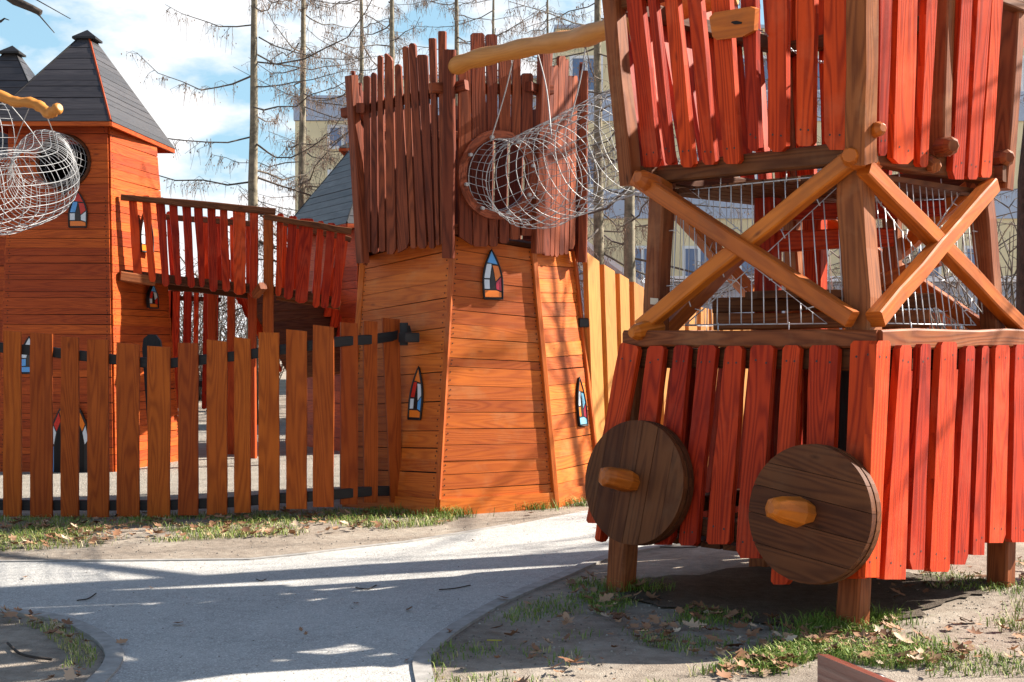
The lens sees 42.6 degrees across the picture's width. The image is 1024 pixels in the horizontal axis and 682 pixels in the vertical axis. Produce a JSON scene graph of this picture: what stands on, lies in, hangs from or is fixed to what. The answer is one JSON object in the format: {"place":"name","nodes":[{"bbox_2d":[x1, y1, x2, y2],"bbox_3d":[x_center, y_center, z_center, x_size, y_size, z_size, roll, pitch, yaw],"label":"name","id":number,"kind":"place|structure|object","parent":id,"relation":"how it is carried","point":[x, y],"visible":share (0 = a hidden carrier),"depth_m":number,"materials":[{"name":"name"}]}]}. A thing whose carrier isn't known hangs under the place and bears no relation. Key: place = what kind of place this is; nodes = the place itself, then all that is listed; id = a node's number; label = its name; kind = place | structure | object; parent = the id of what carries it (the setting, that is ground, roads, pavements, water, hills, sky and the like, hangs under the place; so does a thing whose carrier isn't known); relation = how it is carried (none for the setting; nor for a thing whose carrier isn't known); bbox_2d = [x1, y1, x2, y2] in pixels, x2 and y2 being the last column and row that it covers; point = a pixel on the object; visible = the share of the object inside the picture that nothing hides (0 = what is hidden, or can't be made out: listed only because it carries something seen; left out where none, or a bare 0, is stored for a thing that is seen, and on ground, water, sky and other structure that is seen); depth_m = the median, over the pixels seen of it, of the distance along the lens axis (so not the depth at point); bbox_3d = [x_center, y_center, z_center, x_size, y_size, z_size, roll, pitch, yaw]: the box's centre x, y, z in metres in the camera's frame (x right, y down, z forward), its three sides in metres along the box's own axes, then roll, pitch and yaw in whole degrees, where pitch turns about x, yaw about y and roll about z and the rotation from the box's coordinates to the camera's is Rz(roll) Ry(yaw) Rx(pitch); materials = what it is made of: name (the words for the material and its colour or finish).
{"place":"outdoors","nodes":[
{"label":"outdoors","id":0,"kind":"place"},
{"bbox_2d":[0,45,34,400],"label":"roofed tower","id":1,"kind":"structure","parent":0,"point":[16,73],"depth_m":17.87,"materials":[{"name":"black"}]},
{"bbox_2d":[0,423,378,515],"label":"sand","id":2,"kind":"structure","parent":0,"point":[143,476],"depth_m":13.93,"materials":[{"name":"beige sand"}]},
{"bbox_2d":[0,30,177,471],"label":"roofed tower","id":3,"kind":"structure","parent":2,"relation":"on","point":[61,273],"depth_m":15.04,"materials":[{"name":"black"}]},
{"bbox_2d":[22,336,29,373],"bbox_3d":[-5.515,0.159,14.992,0.228,0.437,0.061,0,0,0],"label":"window","id":4,"kind":"structure","parent":3,"relation":"in","point":[25,358],"depth_m":14.98,"materials":[{"name":"multicoloured"}]},
{"bbox_2d":[0,106,87,234],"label":"net tunnel","id":5,"kind":"structure","parent":3,"relation":"attached to","point":[16,153],"depth_m":13.79,"materials":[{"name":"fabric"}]},
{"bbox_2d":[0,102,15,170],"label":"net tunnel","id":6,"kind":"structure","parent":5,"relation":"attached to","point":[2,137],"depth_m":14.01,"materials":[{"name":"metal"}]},
{"bbox_2d":[0,90,62,118],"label":"curved branch","id":7,"kind":"object","parent":5,"relation":"attached to","point":[46,111],"visible":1,"depth_m":13.25,"materials":[{"name":"yellow wood"}]},
{"bbox_2d":[53,409,86,471],"bbox_3d":[-5.033,1.076,14.938,0.461,0.861,0.046,0,0,0],"label":"doorway","id":8,"kind":"structure","parent":3,"relation":"in","point":[57,421],"depth_m":14.92,"materials":[{"name":"black"}]},
{"bbox_2d":[68,191,87,227],"bbox_3d":[-4.965,-1.506,15.018,0.228,0.427,0.061,0,0,0],"label":"window","id":9,"kind":"structure","parent":3,"relation":"in","point":[77,211],"depth_m":15.00,"materials":[{"name":"multicoloured glass"}]},
{"bbox_2d":[139,214,153,252],"bbox_3d":[-4.388,-1.313,15.724,0.062,0.517,0.291,0,0,15],"label":"window","id":10,"kind":"structure","parent":3,"relation":"in","point":[141,226],"depth_m":15.63,"materials":[{"name":"multicoloured"}]},
{"bbox_2d":[146,286,158,308],"bbox_3d":[-4.336,-0.538,15.826,0.056,0.297,0.228,0,0,15],"label":"window","id":11,"kind":"structure","parent":3,"relation":"in","point":[152,298],"depth_m":15.80,"materials":[{"name":"multicoloured glass"}]},
{"bbox_2d":[142,334,161,411],"bbox_3d":[-3.460,0.449,12.625,0.184,1.026,0.050,0,0,0],"label":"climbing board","id":12,"kind":"object","parent":2,"relation":"on","point":[151,340],"visible":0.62,"depth_m":12.60,"materials":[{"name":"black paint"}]},
{"bbox_2d":[168,290,220,408],"bbox_3d":[-4.537,0.118,18.648,0.794,1.697,0.095,0,0,0],"label":"guard rail","id":13,"kind":"object","parent":2,"relation":"on","point":[176,298],"visible":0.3,"depth_m":18.60,"materials":[{"name":"red wood"}]},
{"bbox_2d":[118,194,351,458],"bbox_3d":[-3.468,-0.100,16.487,2.966,3.201,2.147,0,0,-15],"label":"footbridge","id":14,"kind":"object","parent":2,"relation":"on","point":[293,255],"visible":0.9,"depth_m":15.76,"materials":[{"name":"red wood"}]},
{"bbox_2d":[121,0,389,423],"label":"larch tree","id":15,"kind":"object","parent":2,"relation":"on","point":[253,171],"visible":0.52,"depth_m":23.47,"materials":[{"name":"brown plant"}]},
{"bbox_2d":[339,144,348,155],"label":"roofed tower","id":16,"kind":"structure","parent":2,"relation":"on","point":[343,150],"depth_m":22.88,"materials":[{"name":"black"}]},
{"bbox_2d":[505,0,753,313],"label":"larch tree","id":17,"kind":"object","parent":2,"relation":"on","point":[597,235],"visible":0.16,"depth_m":21.46,"materials":[{"name":"brown plant"}]},
{"bbox_2d":[437,0,842,309],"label":"larch tree","id":18,"kind":"object","parent":2,"relation":"on","point":[629,242],"visible":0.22,"depth_m":20.17,"materials":[{"name":"brown plant"}]},
{"bbox_2d":[578,252,747,459],"bbox_3d":[2.253,0.293,15.135,0.137,2.294,5.930,0,0,33],"label":"picket fence","id":19,"kind":"object","parent":2,"relation":"on","point":[611,315],"visible":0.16,"depth_m":12.98,"materials":[{"name":"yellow wood"}]},
{"bbox_2d":[285,151,358,450],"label":"roofed tower","id":20,"kind":"structure","parent":0,"point":[329,200],"depth_m":17.96,"materials":[{"name":"black wood"}]},
{"bbox_2d":[229,259,341,377],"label":"plank ramp","id":21,"kind":"structure","parent":20,"relation":"attached to","point":[293,316],"depth_m":17.74,"materials":[{"name":"brown wood"}]},
{"bbox_2d":[0,510,653,681],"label":"path","id":22,"kind":"structure","parent":0,"point":[416,575],"depth_m":7.59,"materials":[{"name":"grey concrete"}]},
{"bbox_2d":[116,638,127,643],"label":"fallen leaf","id":23,"kind":"object","parent":22,"relation":"on","point":[121,641],"visible":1,"depth_m":6.47,"materials":[{"name":"plant"}]},
{"bbox_2d":[439,585,470,589],"bbox_3d":[-0.338,1.488,7.916,0.234,0.008,0.031,0,0,-38],"label":"twig","id":24,"kind":"object","parent":22,"relation":"on","point":[455,588],"visible":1,"depth_m":7.90,"materials":[{"name":"wood"}]},
{"bbox_2d":[0,0,763,345],"label":"sky","id":25,"kind":"structure","parent":0,"point":[141,27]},
{"bbox_2d":[0,350,1023,681],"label":"ground","id":26,"kind":"structure","parent":0,"point":[650,662],"depth_m":6.89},
{"bbox_2d":[6,642,51,660],"bbox_3d":[-2.334,1.485,6.267,0.067,0.013,0.474,0,0,-45],"label":"twig","id":27,"kind":"object","parent":26,"relation":"on","point":[26,655],"visible":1,"depth_m":6.18,"materials":[{"name":"brown wood"}]},
{"bbox_2d":[0,0,70,32],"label":"bare tree","id":28,"kind":"object","parent":26,"relation":"on","point":[25,5],"visible":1,"depth_m":7.49,"materials":[{"name":"brown plant"}]},
{"bbox_2d":[0,608,123,681],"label":"kerb","id":29,"kind":"structure","parent":26,"relation":"on","point":[113,651],"depth_m":6.48,"materials":[{"name":"concrete"}]},
{"bbox_2d":[168,290,225,354],"bbox_3d":[-7.827,-0.085,29.780,3.477,3.191,3.623,0,0,-23],"label":"bare shrub","id":30,"kind":"object","parent":26,"relation":"on","point":[193,324],"visible":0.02,"depth_m":30.19,"materials":[{"name":"brown plant"}]},
{"bbox_2d":[0,318,418,516],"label":"picket fence","id":31,"kind":"object","parent":26,"relation":"on","point":[128,361],"visible":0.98,"depth_m":11.02,"materials":[{"name":"brown wood"}]},
{"bbox_2d":[180,257,245,400],"bbox_3d":[-8.196,-0.329,32.720,4.180,3.682,4.012,0,0,-29],"label":"bare shrub","id":32,"kind":"object","parent":26,"relation":"on","point":[200,375],"visible":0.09,"depth_m":32.71,"materials":[{"name":"brown plant"}]},
{"bbox_2d":[180,281,275,410],"bbox_3d":[-5.936,0.037,27.927,3.344,2.946,3.209,0,0,37],"label":"bare shrub","id":33,"kind":"object","parent":26,"relation":"on","point":[221,329],"visible":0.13,"depth_m":27.75,"materials":[{"name":"brown plant"}]},
{"bbox_2d":[193,264,284,398],"bbox_3d":[-6.389,-0.329,33.678,4.012,3.682,4.180,0,0,-4],"label":"bare shrub","id":34,"kind":"object","parent":26,"relation":"on","point":[281,372],"visible":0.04,"depth_m":33.68,"materials":[{"name":"brown plant"}]},
{"bbox_2d":[0,524,511,561],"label":"kerb","id":35,"kind":"structure","parent":26,"relation":"on","point":[253,558],"depth_m":8.98,"materials":[{"name":"concrete"}]},
{"bbox_2d":[204,0,367,323],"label":"larch tree","id":36,"kind":"object","parent":26,"relation":"on","point":[301,161],"visible":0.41,"depth_m":25.43,"materials":[{"name":"brown plant"}]},
{"bbox_2d":[234,0,438,202],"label":"larch tree","id":37,"kind":"object","parent":26,"relation":"on","point":[392,50],"visible":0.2,"depth_m":27.98,"materials":[{"name":"brown plant"}]},
{"bbox_2d":[228,0,457,273],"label":"larch tree","id":38,"kind":"object","parent":26,"relation":"on","point":[361,55],"visible":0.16,"depth_m":30.92,"materials":[{"name":"brown plant"}]},
{"bbox_2d":[340,31,596,515],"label":"castle tower","id":39,"kind":"structure","parent":26,"relation":"on","point":[497,411],"depth_m":11.60,"materials":[{"name":"orange stained wood"},{"name":"dark red brown wood"}]},
{"bbox_2d":[407,366,424,419],"bbox_3d":[-0.830,0.456,11.515,0.159,0.474,0.107,0,0,35],"label":"window","id":40,"kind":"structure","parent":39,"relation":"in","point":[416,395],"depth_m":11.50,"materials":[{"name":"multicoloured glass"}]},
{"bbox_2d":[482,249,503,299],"bbox_3d":[-0.179,-0.594,11.674,0.212,0.456,0.084,0,0,-30],"label":"window","id":41,"kind":"structure","parent":39,"relation":"in","point":[492,277],"depth_m":11.66,"materials":[{"name":"multicoloured glass"}]},
{"bbox_2d":[575,377,588,426],"bbox_3d":[0.650,0.576,12.492,0.093,0.475,0.206,0,0,27],"label":"window","id":42,"kind":"structure","parent":39,"relation":"in","point":[581,412],"depth_m":12.47,"materials":[{"name":"multicoloured glass"}]},
{"bbox_2d":[464,47,744,228],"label":"net tunnel","id":43,"kind":"structure","parent":39,"relation":"attached to","point":[515,139],"depth_m":10.47,"materials":[{"name":"fabric"}]},
{"bbox_2d":[377,0,593,206],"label":"larch tree","id":44,"kind":"object","parent":26,"relation":"on","point":[457,20],"visible":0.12,"depth_m":30.99,"materials":[{"name":"brown plant"}]},
{"bbox_2d":[409,0,588,209],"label":"larch tree","id":45,"kind":"object","parent":26,"relation":"on","point":[493,16],"visible":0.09,"depth_m":35.15,"materials":[{"name":"brown plant"}]},
{"bbox_2d":[0,495,1023,681],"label":"grass","id":46,"kind":"structure","parent":26,"relation":"on","point":[845,652],"depth_m":6.95,"materials":[{"name":"green plant"}]},
{"bbox_2d":[0,506,1023,681],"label":"leaf litter","id":47,"kind":"object","parent":26,"relation":"on","point":[70,674],"visible":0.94,"depth_m":6.79,"materials":[{"name":"brown plant"}]},
{"bbox_2d":[6,512,1023,681],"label":"pebbles","id":48,"kind":"object","parent":26,"relation":"on","point":[497,673],"visible":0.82,"depth_m":6.86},
{"bbox_2d":[412,543,679,681],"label":"kerb","id":49,"kind":"structure","parent":26,"relation":"on","point":[422,669],"depth_m":7.14,"materials":[{"name":"concrete"}]},
{"bbox_2d":[498,0,623,270],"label":"larch tree","id":50,"kind":"object","parent":26,"relation":"on","point":[547,18],"visible":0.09,"depth_m":37.95,"materials":[{"name":"brown plant"}]},
{"bbox_2d":[660,546,697,547],"bbox_3d":[1.178,1.488,9.469,0.324,0.008,0.051,0,0,5],"label":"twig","id":51,"kind":"object","parent":26,"relation":"on","point":[678,547],"visible":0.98,"depth_m":9.46,"materials":[{"name":"brown wood"}]},
{"bbox_2d":[693,48,881,275],"bbox_3d":[6.974,-5.099,29.356,5.634,13.202,5.270,0,0,21],"label":"larch tree","id":52,"kind":"object","parent":26,"relation":"on","point":[765,59],"visible":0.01,"depth_m":29.05,"materials":[{"name":"brown plant"}]},
{"bbox_2d":[579,242,1015,329],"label":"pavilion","id":53,"kind":"structure","parent":26,"relation":"on","point":[616,267],"depth_m":22.97,"materials":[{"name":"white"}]},
{"bbox_2d":[585,0,1023,627],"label":"wheeled tower","id":54,"kind":"structure","parent":26,"relation":"on","point":[881,436],"depth_m":7.36,"materials":[{"name":"red wood"}]},
{"bbox_2d":[448,0,738,74],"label":"log beam","id":55,"kind":"structure","parent":54,"relation":"attached to","point":[589,34],"depth_m":9.99,"materials":[{"name":"brown wood"}]},
{"bbox_2d":[817,654,895,681],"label":"bench","id":56,"kind":"object","parent":26,"relation":"on","point":[830,668],"visible":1,"depth_m":3.11,"materials":[{"name":"brown wood"}]},
{"bbox_2d":[818,88,949,275],"bbox_3d":[9.875,-3.900,36.839,5.096,10.802,5.594,0,0,-4],"label":"larch tree","id":57,"kind":"object","parent":26,"relation":"on","point":[893,172],"depth_m":36.89,"materials":[{"name":"brown plant"}]},
{"bbox_2d":[765,79,1023,263],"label":"larch tree","id":58,"kind":"object","parent":26,"relation":"on","point":[913,253],"visible":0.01,"depth_m":26.74,"materials":[{"name":"brown plant"}]},
{"bbox_2d":[827,312,1006,329],"bbox_3d":[6.083,0.520,18.154,4.504,1.840,0.090,0,0,-13],"label":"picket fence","id":59,"kind":"object","parent":26,"relation":"on","point":[948,322],"depth_m":18.07,"materials":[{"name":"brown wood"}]},
{"bbox_2d":[827,194,1016,329],"bbox_3d":[5.173,-0.146,14.204,3.762,3.314,3.610,0,0,-44],"label":"bare shrub","id":60,"kind":"object","parent":26,"relation":"on","point":[1011,298],"visible":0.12,"depth_m":14.31,"materials":[{"name":"brown plant"}]},
{"bbox_2d":[1016,124,1023,315],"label":"bare tree","id":61,"kind":"object","parent":26,"relation":"on","point":[1020,258],"visible":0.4,"depth_m":10.32,"materials":[{"name":"brown plant"}]},
{"bbox_2d":[293,25,1023,279],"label":"apartment building","id":62,"kind":"structure","parent":0,"point":[315,129],"depth_m":41.40,"materials":[{"name":"yellow paint"}]},
{"bbox_2d":[327,125,348,148],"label":"window","id":63,"kind":"structure","parent":62,"relation":"in","point":[339,143],"depth_m":41.97,"materials":[{"name":"white glass"}]},
{"bbox_2d":[570,55,602,91],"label":"window","id":64,"kind":"structure","parent":62,"relation":"in","point":[578,58],"depth_m":41.37,"materials":[{"name":"white"}]},
{"bbox_2d":[587,151,593,186],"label":"window","id":65,"kind":"structure","parent":62,"relation":"in","point":[589,151],"depth_m":41.37,"materials":[{"name":"white glass"}]},
{"bbox_2d":[635,246,646,279],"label":"window","id":66,"kind":"structure","parent":62,"relation":"in","point":[643,252],"depth_m":41.37,"materials":[{"name":"white"}]},
{"bbox_2d":[682,246,708,275],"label":"window","id":67,"kind":"structure","parent":62,"relation":"in","point":[689,252],"depth_m":41.37,"materials":[{"name":"white"}]},
{"bbox_2d":[740,261,753,275],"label":"window","id":68,"kind":"structure","parent":62,"relation":"in","point":[744,264],"depth_m":41.37,"materials":[{"name":"white"}]},
{"bbox_2d":[743,55,767,91],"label":"window","id":69,"kind":"structure","parent":62,"relation":"in","point":[765,69],"depth_m":41.37,"materials":[{"name":"white"}]},
{"bbox_2d":[817,55,819,91],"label":"window","id":70,"kind":"structure","parent":62,"relation":"in","point":[818,83],"depth_m":41.37,"materials":[{"name":"white"}]},
{"bbox_2d":[908,246,940,275],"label":"window","id":71,"kind":"structure","parent":62,"relation":"in","point":[938,269],"depth_m":41.37,"materials":[{"name":"white glass"}]},
{"bbox_2d":[965,246,974,264],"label":"window","id":72,"kind":"structure","parent":62,"relation":"in","point":[968,247],"depth_m":41.37,"materials":[{"name":"white"}]},
{"bbox_2d":[1021,55,1023,91],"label":"window","id":73,"kind":"structure","parent":62,"relation":"in","point":[1022,78],"depth_m":41.34,"materials":[{"name":"white"}]},
{"bbox_2d":[618,566,1000,628],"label":"soil","id":74,"kind":"structure","parent":0,"point":[749,589],"depth_m":7.73,"materials":[{"name":"brown soil"}]}
]}

